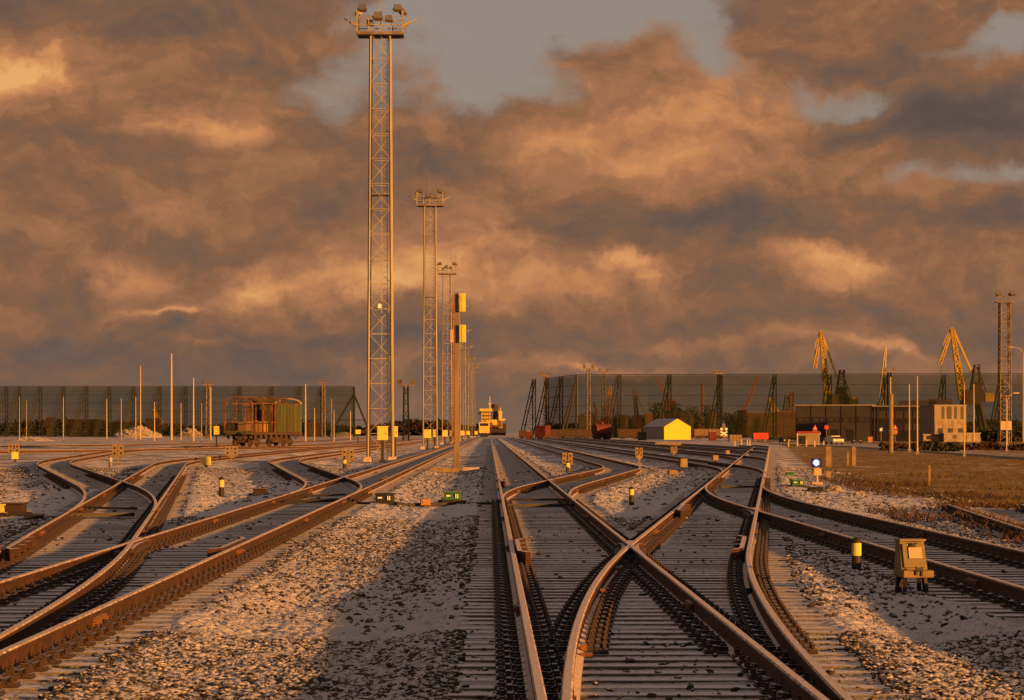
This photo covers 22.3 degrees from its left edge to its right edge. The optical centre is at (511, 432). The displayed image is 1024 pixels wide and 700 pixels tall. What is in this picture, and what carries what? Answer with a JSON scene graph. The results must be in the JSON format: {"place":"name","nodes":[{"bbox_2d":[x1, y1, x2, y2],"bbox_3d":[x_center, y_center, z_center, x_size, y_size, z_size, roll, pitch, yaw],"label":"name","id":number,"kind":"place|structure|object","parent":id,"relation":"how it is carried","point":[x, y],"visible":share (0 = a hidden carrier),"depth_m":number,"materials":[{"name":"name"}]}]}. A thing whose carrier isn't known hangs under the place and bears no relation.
{"place":"outdoors","nodes":[
{"label":"outdoors","id":0,"kind":"place"},
{"bbox_2d":[0,433,1023,699],"bbox_3d":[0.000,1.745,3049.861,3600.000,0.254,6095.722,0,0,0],"label":"ground","id":1,"kind":"structure","parent":0,"point":[340,627],"depth_m":31.48,"materials":[{"name":"gravel"}]},
{"bbox_2d":[8,444,19,459],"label":"switch indicator","id":2,"kind":"object","parent":1,"relation":"on","point":[11,450],"visible":0.75,"depth_m":164.48,"materials":[{"name":"metal"}]},
{"bbox_2d":[2,502,31,516],"bbox_3d":[-10.304,1.596,53.846,0.716,0.308,0.700,0,0,0],"label":"point motor","id":3,"kind":"object","parent":1,"relation":"on","point":[15,508],"visible":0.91,"depth_m":53.61,"materials":[{"name":"black paint"}]},
{"bbox_2d":[5,436,54,440],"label":"spoil heap","id":4,"kind":"object","parent":1,"relation":"on","point":[22,438],"visible":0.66,"depth_m":532.96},
{"bbox_2d":[18,514,48,519],"bbox_3d":[-9.252,1.664,50.276,0.606,0.172,0.700,0,0,-3],"label":"point motor","id":5,"kind":"object","parent":1,"relation":"on","point":[33,516],"visible":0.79,"depth_m":50.04,"materials":[{"name":"black paint"}]},
{"bbox_2d":[112,445,123,464],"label":"switch indicator","id":6,"kind":"object","parent":1,"relation":"on","point":[117,456],"visible":0.98,"depth_m":139.17,"materials":[{"name":"metal"}]},
{"bbox_2d":[113,425,163,437],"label":"spoil heap","id":7,"kind":"object","parent":1,"relation":"on","point":[130,432],"visible":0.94,"depth_m":906.22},
{"bbox_2d":[169,353,173,441],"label":"slim pole","id":8,"kind":"object","parent":1,"relation":"on","point":[171,423],"visible":1,"depth_m":498.86,"materials":[{"name":"metal"}]},
{"bbox_2d":[0,386,353,436],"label":"net fence","id":9,"kind":"object","parent":1,"relation":"on","point":[85,411],"visible":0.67,"depth_m":1040.00,"materials":[{"name":"fabric"}]},
{"bbox_2d":[0,438,356,447],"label":"railway track","id":10,"kind":"structure","parent":1,"relation":"on","point":[32,446],"depth_m":326.12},
{"bbox_2d":[177,428,203,436],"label":"spoil heap","id":11,"kind":"object","parent":1,"relation":"on","point":[187,432],"visible":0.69,"depth_m":1008.63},
{"bbox_2d":[26,438,376,519],"bbox_3d":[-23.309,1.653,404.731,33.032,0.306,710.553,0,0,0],"label":"railway track","id":12,"kind":"structure","parent":1,"relation":"on","point":[73,463],"depth_m":103.96,"materials":[{"name":"metal"}]},
{"bbox_2d":[0,438,411,453],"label":"railway track","id":13,"kind":"structure","parent":1,"relation":"on","point":[70,451],"depth_m":238.96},
{"bbox_2d":[201,380,214,438],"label":"distant mast","id":14,"kind":"object","parent":1,"relation":"on","point":[206,408],"visible":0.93,"depth_m":699.46,"materials":[{"name":"metal"}]},
{"bbox_2d":[0,442,416,450],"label":"railway track","id":15,"kind":"structure","parent":1,"relation":"on","point":[263,448],"depth_m":263.77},
{"bbox_2d":[224,396,304,446],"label":"maintenance wagon","id":16,"kind":"object","parent":15,"relation":"on","point":[272,421],"visible":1,"depth_m":267.21,"materials":[{"name":"green metal"}]},
{"bbox_2d":[0,438,432,649],"bbox_3d":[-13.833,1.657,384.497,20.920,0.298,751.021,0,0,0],"label":"railway track","id":17,"kind":"structure","parent":1,"relation":"on","point":[144,524],"depth_m":48.59,"materials":[{"name":"metal"}]},
{"bbox_2d":[71,512,134,516],"bbox_3d":[-8.009,1.610,50.749,1.322,0.080,0.080,0,0,-28],"label":"point rod","id":18,"kind":"object","parent":17,"relation":"on","point":[129,514],"visible":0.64,"depth_m":50.75,"materials":[{"name":"black paint"}]},
{"bbox_2d":[84,506,137,509],"bbox_3d":[-8.616,1.610,55.423,1.534,0.050,0.050,0,0,28],"label":"point rod","id":19,"kind":"object","parent":17,"relation":"on","point":[129,508],"visible":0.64,"depth_m":55.30,"materials":[{"name":"black paint"}]},
{"bbox_2d":[219,476,223,496],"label":"marker post","id":20,"kind":"object","parent":1,"relation":"on","point":[221,486],"visible":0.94,"depth_m":69.54,"materials":[{"name":"black paint"}]},
{"bbox_2d":[225,446,237,461],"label":"switch indicator","id":21,"kind":"object","parent":1,"relation":"on","point":[232,454],"visible":0.94,"depth_m":153.32,"materials":[{"name":"metal"}]},
{"bbox_2d":[0,438,477,698],"bbox_3d":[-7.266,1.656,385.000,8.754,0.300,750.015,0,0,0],"label":"railway track","id":22,"kind":"structure","parent":1,"relation":"on","point":[99,615],"depth_m":30.30,"materials":[{"name":"metal"}]},
{"bbox_2d":[6,537,35,563],"bbox_3d":[-6.619,1.575,34.994,0.158,0.190,4.033,0,0,-7],"label":"check rail","id":23,"kind":"object","parent":22,"relation":"attached to","point":[17,548],"visible":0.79,"depth_m":34.89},
{"bbox_2d":[125,537,152,554],"bbox_3d":[-5.267,1.581,35.916,0.420,0.167,2.958,0,0,-4],"label":"crossing frog","id":24,"kind":"object","parent":22,"relation":"on","point":[141,546],"visible":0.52,"depth_m":36.19},
{"bbox_2d":[207,537,245,557],"bbox_3d":[-3.804,1.575,35.000,0.160,0.190,4.001,0,0,0],"label":"check rail","id":25,"kind":"object","parent":22,"relation":"on","point":[212,551],"visible":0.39,"depth_m":33.70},
{"bbox_2d":[283,498,338,503],"bbox_3d":[-4.711,1.610,61.056,0.080,0.080,2.100,0,0,33],"label":"point rod","id":26,"kind":"object","parent":22,"relation":"on","point":[309,501],"visible":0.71,"depth_m":60.96,"materials":[{"name":"black paint"}]},
{"bbox_2d":[293,494,345,496],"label":"point rod","id":27,"kind":"object","parent":22,"relation":"on","point":[319,495],"visible":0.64,"depth_m":66.47,"materials":[{"name":"black paint"}]},
{"bbox_2d":[248,488,270,495],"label":"point motor","id":28,"kind":"object","parent":1,"relation":"on","point":[260,491],"visible":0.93,"depth_m":70.31,"materials":[{"name":"black paint"}]},
{"bbox_2d":[318,379,328,437],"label":"distant mast","id":29,"kind":"object","parent":1,"relation":"on","point":[319,381],"visible":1,"depth_m":899.46,"materials":[{"name":"metal"}]},
{"bbox_2d":[342,449,353,466],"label":"switch indicator","id":30,"kind":"object","parent":1,"relation":"on","point":[350,457],"visible":0.88,"depth_m":131.10,"materials":[{"name":"metal"}]},
{"bbox_2d":[328,387,371,436],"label":"fence end frame","id":31,"kind":"object","parent":1,"relation":"on","point":[353,396],"visible":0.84,"depth_m":1039.15,"materials":[{"name":"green metal"}]},
{"bbox_2d":[258,438,443,493],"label":"railway track","id":32,"kind":"structure","parent":1,"relation":"on","point":[277,466],"depth_m":122.09,"materials":[{"name":"metal"}]},
{"bbox_2d":[344,0,416,461],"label":"floodlight mast","id":33,"kind":"object","parent":1,"relation":"on","point":[389,36],"visible":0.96,"depth_m":155.35,"materials":[{"name":"metal"}]},
{"bbox_2d":[377,426,387,461],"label":"equipment cabinet","id":34,"kind":"object","parent":1,"relation":"on","point":[382,433],"visible":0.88,"depth_m":151.83,"materials":[{"name":"metal"}]},
{"bbox_2d":[372,493,398,504],"bbox_3d":[-2.994,1.587,61.074,0.702,0.326,0.700,0,0,2],"label":"point motor","id":35,"kind":"object","parent":1,"relation":"on","point":[385,498],"visible":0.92,"depth_m":60.83,"materials":[{"name":"black paint"}]},
{"bbox_2d":[356,502,446,506],"bbox_3d":[-2.777,1.720,61.336,1.412,0.160,2.256,0,0,-39],"label":"cable channel","id":36,"kind":"object","parent":1,"relation":"on","point":[442,504],"visible":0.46,"depth_m":60.64,"materials":[{"name":"black paint"}]},
{"bbox_2d":[397,379,414,440],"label":"distant mast","id":37,"kind":"object","parent":1,"relation":"on","point":[399,381],"visible":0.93,"depth_m":519.45,"materials":[{"name":"grey metal"}]},
{"bbox_2d":[355,417,476,435],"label":"distant wood","id":38,"kind":"object","parent":1,"relation":"on","point":[415,427],"visible":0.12,"depth_m":1479.73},
{"bbox_2d":[409,189,450,448],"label":"floodlight mast","id":39,"kind":"object","parent":1,"relation":"on","point":[429,195],"visible":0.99,"depth_m":272.74,"materials":[{"name":"grey metal"}]},
{"bbox_2d":[432,262,461,444],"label":"floodlight mast","id":40,"kind":"object","parent":1,"relation":"on","point":[443,305],"visible":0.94,"depth_m":390.18,"materials":[{"name":"grey metal"}]},
{"bbox_2d":[438,491,465,504],"bbox_3d":[-1.439,1.583,62.759,0.685,0.335,0.700,0,0,2],"label":"point motor","id":41,"kind":"object","parent":1,"relation":"on","point":[452,497],"visible":0.94,"depth_m":62.51,"materials":[{"name":"green paint"}]},
{"bbox_2d":[430,292,478,471],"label":"signal pole","id":42,"kind":"object","parent":1,"relation":"on","point":[457,303],"visible":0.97,"depth_m":114.56,"materials":[{"name":"metal"}]},
{"bbox_2d":[445,302,467,441],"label":"floodlight mast","id":43,"kind":"object","parent":1,"relation":"on","point":[453,366],"visible":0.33,"depth_m":507.55,"materials":[{"name":"grey metal"}]},
{"bbox_2d":[459,320,469,439],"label":"floodlight mast","id":44,"kind":"object","parent":1,"relation":"on","point":[464,426],"visible":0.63,"depth_m":624.90,"materials":[{"name":"grey metal"}]},
{"bbox_2d":[460,343,472,438],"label":"floodlight mast","id":45,"kind":"object","parent":1,"relation":"on","point":[467,403],"visible":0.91,"depth_m":742.36,"materials":[{"name":"grey metal"}]},
{"bbox_2d":[469,364,476,436],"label":"floodlight mast","id":46,"kind":"object","parent":1,"relation":"on","point":[473,386],"visible":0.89,"depth_m":977.15,"materials":[{"name":"grey metal"}]},
{"bbox_2d":[479,422,489,436],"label":"locomotive","id":47,"kind":"object","parent":1,"relation":"on","point":[484,429],"visible":1,"depth_m":721.00,"materials":[{"name":"yellow paint"}]},
{"bbox_2d":[476,399,505,434],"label":"cargo ship","id":48,"kind":"object","parent":1,"relation":"on","point":[497,427],"visible":0.8,"depth_m":1473.52,"materials":[{"name":"beige paint"}]},
{"bbox_2d":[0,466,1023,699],"bbox_3d":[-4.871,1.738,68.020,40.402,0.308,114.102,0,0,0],"label":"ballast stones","id":49,"kind":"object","parent":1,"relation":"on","point":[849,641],"visible":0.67,"depth_m":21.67,"materials":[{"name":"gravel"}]},
{"bbox_2d":[521,374,576,437],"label":"net fence","id":50,"kind":"object","parent":1,"relation":"on","point":[557,395],"visible":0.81,"depth_m":878.67,"materials":[{"name":"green metal"}]},
{"bbox_2d":[562,453,572,471],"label":"switch indicator","id":51,"kind":"object","parent":1,"relation":"on","point":[564,457],"visible":0.8,"depth_m":114.50,"materials":[{"name":"metal"}]},
{"bbox_2d":[562,375,576,437],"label":"fence end frame","id":52,"kind":"object","parent":1,"relation":"on","point":[573,396],"visible":0.77,"depth_m":838.30,"materials":[{"name":"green metal"}]},
{"bbox_2d":[551,429,592,438],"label":"goods wagon","id":53,"kind":"object","parent":1,"relation":"on","point":[580,433],"visible":0.88,"depth_m":718.55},
{"bbox_2d":[503,437,650,500],"bbox_3d":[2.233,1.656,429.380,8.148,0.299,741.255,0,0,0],"label":"railway track","id":54,"kind":"structure","parent":1,"relation":"on","point":[596,480],"depth_m":98.40,"materials":[{"name":"metal"}]},
{"bbox_2d":[583,365,593,437],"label":"distant mast","id":55,"kind":"object","parent":1,"relation":"on","point":[592,367],"visible":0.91,"depth_m":799.52,"materials":[{"name":"metal"}]},
{"bbox_2d":[618,429,640,438],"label":"goods wagon","id":56,"kind":"object","parent":1,"relation":"on","point":[623,433],"visible":0.85,"depth_m":658.55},
{"bbox_2d":[629,486,633,504],"bbox_3d":[2.929,1.582,63.718,0.126,0.517,0.123,0,0,-4],"label":"marker post","id":57,"kind":"object","parent":1,"relation":"on","point":[631,495],"visible":0.91,"depth_m":63.66,"materials":[{"name":"black paint"}]},
{"bbox_2d":[635,448,642,463],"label":"switch indicator","id":58,"kind":"object","parent":1,"relation":"on","point":[638,453],"visible":0.99,"depth_m":143.58,"materials":[{"name":"metal"}]},
{"bbox_2d":[525,438,762,475],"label":"railway track","id":59,"kind":"structure","parent":1,"relation":"on","point":[703,464],"depth_m":159.51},
{"bbox_2d":[535,425,550,438],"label":"goods wagon","id":60,"kind":"object","parent":59,"relation":"on","point":[542,431],"visible":0.95,"depth_m":639.07,"materials":[{"name":"red paint"}]},
{"bbox_2d":[549,438,766,462],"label":"railway track","id":61,"kind":"structure","parent":1,"relation":"on","point":[702,454],"depth_m":214.29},
{"bbox_2d":[560,438,766,454],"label":"railway track","id":62,"kind":"structure","parent":1,"relation":"on","point":[743,452],"depth_m":269.81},
{"bbox_2d":[643,418,690,439],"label":"storage tent","id":63,"kind":"object","parent":1,"relation":"on","point":[669,429],"visible":0.93,"depth_m":620.62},
{"bbox_2d":[577,438,767,450],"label":"railway track","id":64,"kind":"structure","parent":1,"relation":"on","point":[721,447],"depth_m":307.46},
{"bbox_2d":[591,422,612,438],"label":"goods wagon","id":65,"kind":"object","parent":64,"relation":"on","point":[601,430],"visible":0.9,"depth_m":639.06,"materials":[{"name":"red paint"}]},
{"bbox_2d":[443,438,937,699],"bbox_3d":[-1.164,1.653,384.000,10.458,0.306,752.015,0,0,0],"label":"railway track","id":66,"kind":"structure","parent":1,"relation":"on","point":[528,657],"depth_m":23.53,"materials":[{"name":"metal"}]},
{"bbox_2d":[515,538,530,566],"bbox_3d":[0.132,1.575,34.300,0.160,0.190,4.201,0,0,0],"label":"check rail","id":67,"kind":"object","parent":66,"relation":"on","point":[523,554],"visible":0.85,"depth_m":32.59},
{"bbox_2d":[511,499,565,500],"bbox_3d":[0.696,1.610,62.400,1.440,0.050,0.050,0,0,0],"label":"point rod","id":68,"kind":"object","parent":66,"relation":"on","point":[536,499],"visible":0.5,"depth_m":62.38,"materials":[{"name":"black paint"}]},
{"bbox_2d":[507,503,573,506],"bbox_3d":[0.666,1.610,57.502,1.602,0.070,0.070,0,0,-14],"label":"point rod","id":69,"kind":"object","parent":66,"relation":"on","point":[541,505],"visible":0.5,"depth_m":57.46,"materials":[{"name":"black paint"}]},
{"bbox_2d":[614,540,646,557],"bbox_3d":[1.582,1.581,34.770,0.420,0.167,2.958,0,0,3],"label":"crossing frog","id":70,"kind":"object","parent":66,"relation":"on","point":[638,546],"visible":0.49,"depth_m":35.48},
{"bbox_2d":[558,445,853,699],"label":"railway track","id":71,"kind":"structure","parent":1,"relation":"on","point":[662,528],"depth_m":39.52,"materials":[{"name":"metal"}]},
{"bbox_2d":[580,643,592,656],"bbox_3d":[0.554,1.626,19.400,0.094,0.098,0.120,0,0,0],"label":"rail brace","id":72,"kind":"object","parent":71,"relation":"attached to","point":[583,646],"visible":1,"depth_m":19.37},
{"bbox_2d":[676,504,690,517],"bbox_3d":[3.396,1.575,51.555,0.159,0.190,4.126,0,0,6],"label":"check rail","id":73,"kind":"object","parent":71,"relation":"on","point":[682,511],"visible":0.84,"depth_m":50.63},
{"bbox_2d":[731,535,746,560],"bbox_3d":[3.086,1.575,35.245,0.159,0.190,4.528,0,0,6],"label":"check rail","id":74,"kind":"object","parent":71,"relation":"on","point":[738,550],"visible":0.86,"depth_m":33.76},
{"bbox_2d":[693,429,722,438],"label":"goods wagon","id":75,"kind":"object","parent":1,"relation":"on","point":[700,433],"visible":0.81,"depth_m":678.55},
{"bbox_2d":[713,369,724,437],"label":"distant mast","id":76,"kind":"object","parent":1,"relation":"on","point":[714,370],"visible":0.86,"depth_m":779.44,"materials":[{"name":"grey metal"}]},
{"bbox_2d":[753,433,768,441],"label":"barrier board","id":77,"kind":"object","parent":1,"relation":"on","point":[764,436],"visible":1,"depth_m":499.95,"materials":[{"name":"red paint"}]},
{"bbox_2d":[786,479,806,487],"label":"point motor","id":78,"kind":"object","parent":1,"relation":"on","point":[797,482],"visible":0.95,"depth_m":80.30,"materials":[{"name":"green paint"}]},
{"bbox_2d":[578,373,1021,437],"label":"net fence","id":79,"kind":"object","parent":1,"relation":"on","point":[751,404],"visible":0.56,"depth_m":833.20,"materials":[{"name":"fabric"}]},
{"bbox_2d":[803,487,827,492],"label":"point motor","id":80,"kind":"object","parent":1,"relation":"on","point":[815,489],"visible":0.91,"depth_m":74.97,"materials":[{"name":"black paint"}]},
{"bbox_2d":[811,458,822,484],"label":"dwarf signal","id":81,"kind":"object","parent":1,"relation":"on","point":[816,462],"visible":0.96,"depth_m":86.56,"materials":[{"name":"beige paint"}]},
{"bbox_2d":[825,446,830,466],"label":"concrete post","id":82,"kind":"object","parent":1,"relation":"on","point":[827,456],"visible":0.98,"depth_m":137.81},
{"bbox_2d":[812,330,844,374],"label":"harbour crane","id":83,"kind":"object","parent":1,"relation":"on","point":[824,370],"visible":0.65,"depth_m":999.37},
{"bbox_2d":[823,484,844,491],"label":"spoil heap","id":84,"kind":"object","parent":1,"relation":"on","point":[829,487],"visible":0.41,"depth_m":76.32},
{"bbox_2d":[851,447,855,465],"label":"concrete post","id":85,"kind":"object","parent":1,"relation":"on","point":[853,456],"visible":1,"depth_m":139.87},
{"bbox_2d":[685,484,1023,617],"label":"railway track","id":86,"kind":"structure","parent":1,"relation":"on","point":[1005,593],"depth_m":37.14,"materials":[{"name":"metal"}]},
{"bbox_2d":[852,537,860,569],"bbox_3d":[4.236,1.562,31.972,0.120,0.555,0.117,0,0,2],"label":"marker post","id":87,"kind":"object","parent":1,"relation":"on","point":[856,553],"visible":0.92,"depth_m":31.92,"materials":[{"name":"black paint"}]},
{"bbox_2d":[883,367,895,405],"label":"distant mast","id":88,"kind":"object","parent":1,"relation":"on","point":[888,376],"visible":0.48,"depth_m":759.48,"materials":[{"name":"grey metal"}]},
{"bbox_2d":[889,394,892,452],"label":"utility pole","id":89,"kind":"object","parent":1,"relation":"on","point":[890,423],"visible":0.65,"depth_m":227.82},
{"bbox_2d":[872,399,953,440],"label":"office building","id":90,"kind":"structure","parent":1,"relation":"on","point":[880,416],"depth_m":550.93,"materials":[{"name":"brown brick"}]},
{"bbox_2d":[893,538,933,592],"bbox_3d":[4.226,1.455,27.461,0.346,0.656,0.480,0,0,-7],"label":"relay box","id":91,"kind":"object","parent":1,"relation":"on","point":[910,559],"visible":0.91,"depth_m":27.43,"materials":[{"name":"yellow metal"}]},
{"bbox_2d":[813,474,1020,508],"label":"field edge weeds","id":92,"kind":"object","parent":1,"relation":"on","point":[861,484],"visible":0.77,"depth_m":73.86,"materials":[{"name":"plant"}]},
{"bbox_2d":[915,376,918,454],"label":"slim pole","id":93,"kind":"object","parent":1,"relation":"on","point":[916,452],"visible":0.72,"depth_m":207.95,"materials":[{"name":"metal"}]},
{"bbox_2d":[918,434,939,441],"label":"site cabin","id":94,"kind":"object","parent":1,"relation":"on","point":[928,437],"visible":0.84,"depth_m":500.25,"materials":[{"name":"white metal"}]},
{"bbox_2d":[913,440,960,450],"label":"shrub row","id":95,"kind":"object","parent":1,"relation":"on","point":[931,445],"visible":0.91,"depth_m":245.69,"materials":[{"name":"green plant"}]},
{"bbox_2d":[864,500,1023,544],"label":"tall weeds","id":96,"kind":"object","parent":1,"relation":"on","point":[919,516],"visible":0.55,"depth_m":50.57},
{"bbox_2d":[878,440,1023,449],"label":"shrub row","id":97,"kind":"object","parent":1,"relation":"on","point":[993,444],"visible":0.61,"depth_m":266.91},
{"bbox_2d":[937,327,980,374],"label":"harbour crane","id":98,"kind":"object","parent":1,"relation":"on","point":[956,358],"visible":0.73,"depth_m":959.42,"materials":[{"name":"yellow metal"}]},
{"bbox_2d":[938,433,980,441],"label":"site cabin","id":99,"kind":"object","parent":1,"relation":"on","point":[951,437],"visible":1,"depth_m":498.48,"materials":[{"name":"metal"}]},
{"bbox_2d":[928,504,1023,544],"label":"railway track","id":100,"kind":"structure","parent":1,"relation":"on","point":[949,509],"depth_m":50.43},
{"bbox_2d":[979,428,1021,441],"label":"shrub row","id":101,"kind":"object","parent":1,"relation":"on","point":[988,435],"visible":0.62,"depth_m":517.68,"materials":[{"name":"green plant"}]},
{"bbox_2d":[994,291,1015,441],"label":"floodlight mast","id":102,"kind":"object","parent":1,"relation":"on","point":[1001,424],"visible":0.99,"depth_m":469.06,"materials":[{"name":"metal"}]},
{"bbox_2d":[1008,347,1023,443],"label":"lamp post","id":103,"kind":"object","parent":1,"relation":"on","point":[1022,442],"visible":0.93,"depth_m":419.94,"materials":[{"name":"metal"}]},
{"bbox_2d":[0,0,1023,432],"label":"sky","id":104,"kind":"structure","parent":0,"point":[633,186],"materials":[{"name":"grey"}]},
{"bbox_2d":[795,405,877,440],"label":"office building","id":105,"kind":"structure","parent":0,"point":[847,422],"depth_m":552.79,"materials":[{"name":"brown brick"}]},
{"bbox_2d":[770,442,1023,455],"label":"road","id":106,"kind":"structure","parent":0,"point":[877,446],"depth_m":333.56,"materials":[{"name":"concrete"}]},
{"bbox_2d":[796,431,820,444],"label":"gate hut","id":107,"kind":"object","parent":106,"relation":"on","point":[809,436],"visible":0.84,"depth_m":361.74,"materials":[{"name":"beige paint"}]},
{"bbox_2d":[825,436,843,444],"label":"parked van","id":108,"kind":"object","parent":106,"relation":"on","point":[833,439],"visible":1,"depth_m":383.96,"materials":[{"name":"white paint"}]},
{"bbox_2d":[769,443,1023,458],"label":"road kerb","id":109,"kind":"structure","parent":106,"relation":"on","point":[1012,457],"depth_m":233.04,"materials":[{"name":"concrete"}]},
{"bbox_2d":[799,450,1023,508],"bbox_3d":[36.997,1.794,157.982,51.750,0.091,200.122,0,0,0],"label":"dry grass","id":110,"kind":"structure","parent":0,"point":[957,476],"depth_m":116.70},
{"bbox_2d":[919,405,966,433],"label":"panelled building","id":111,"kind":"structure","parent":0,"point":[935,419],"depth_m":520.55,"materials":[{"name":"concrete"}]},
{"bbox_2d":[942,407,962,418],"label":"window","id":112,"kind":"structure","parent":111,"relation":"in","point":[949,409],"depth_m":520.40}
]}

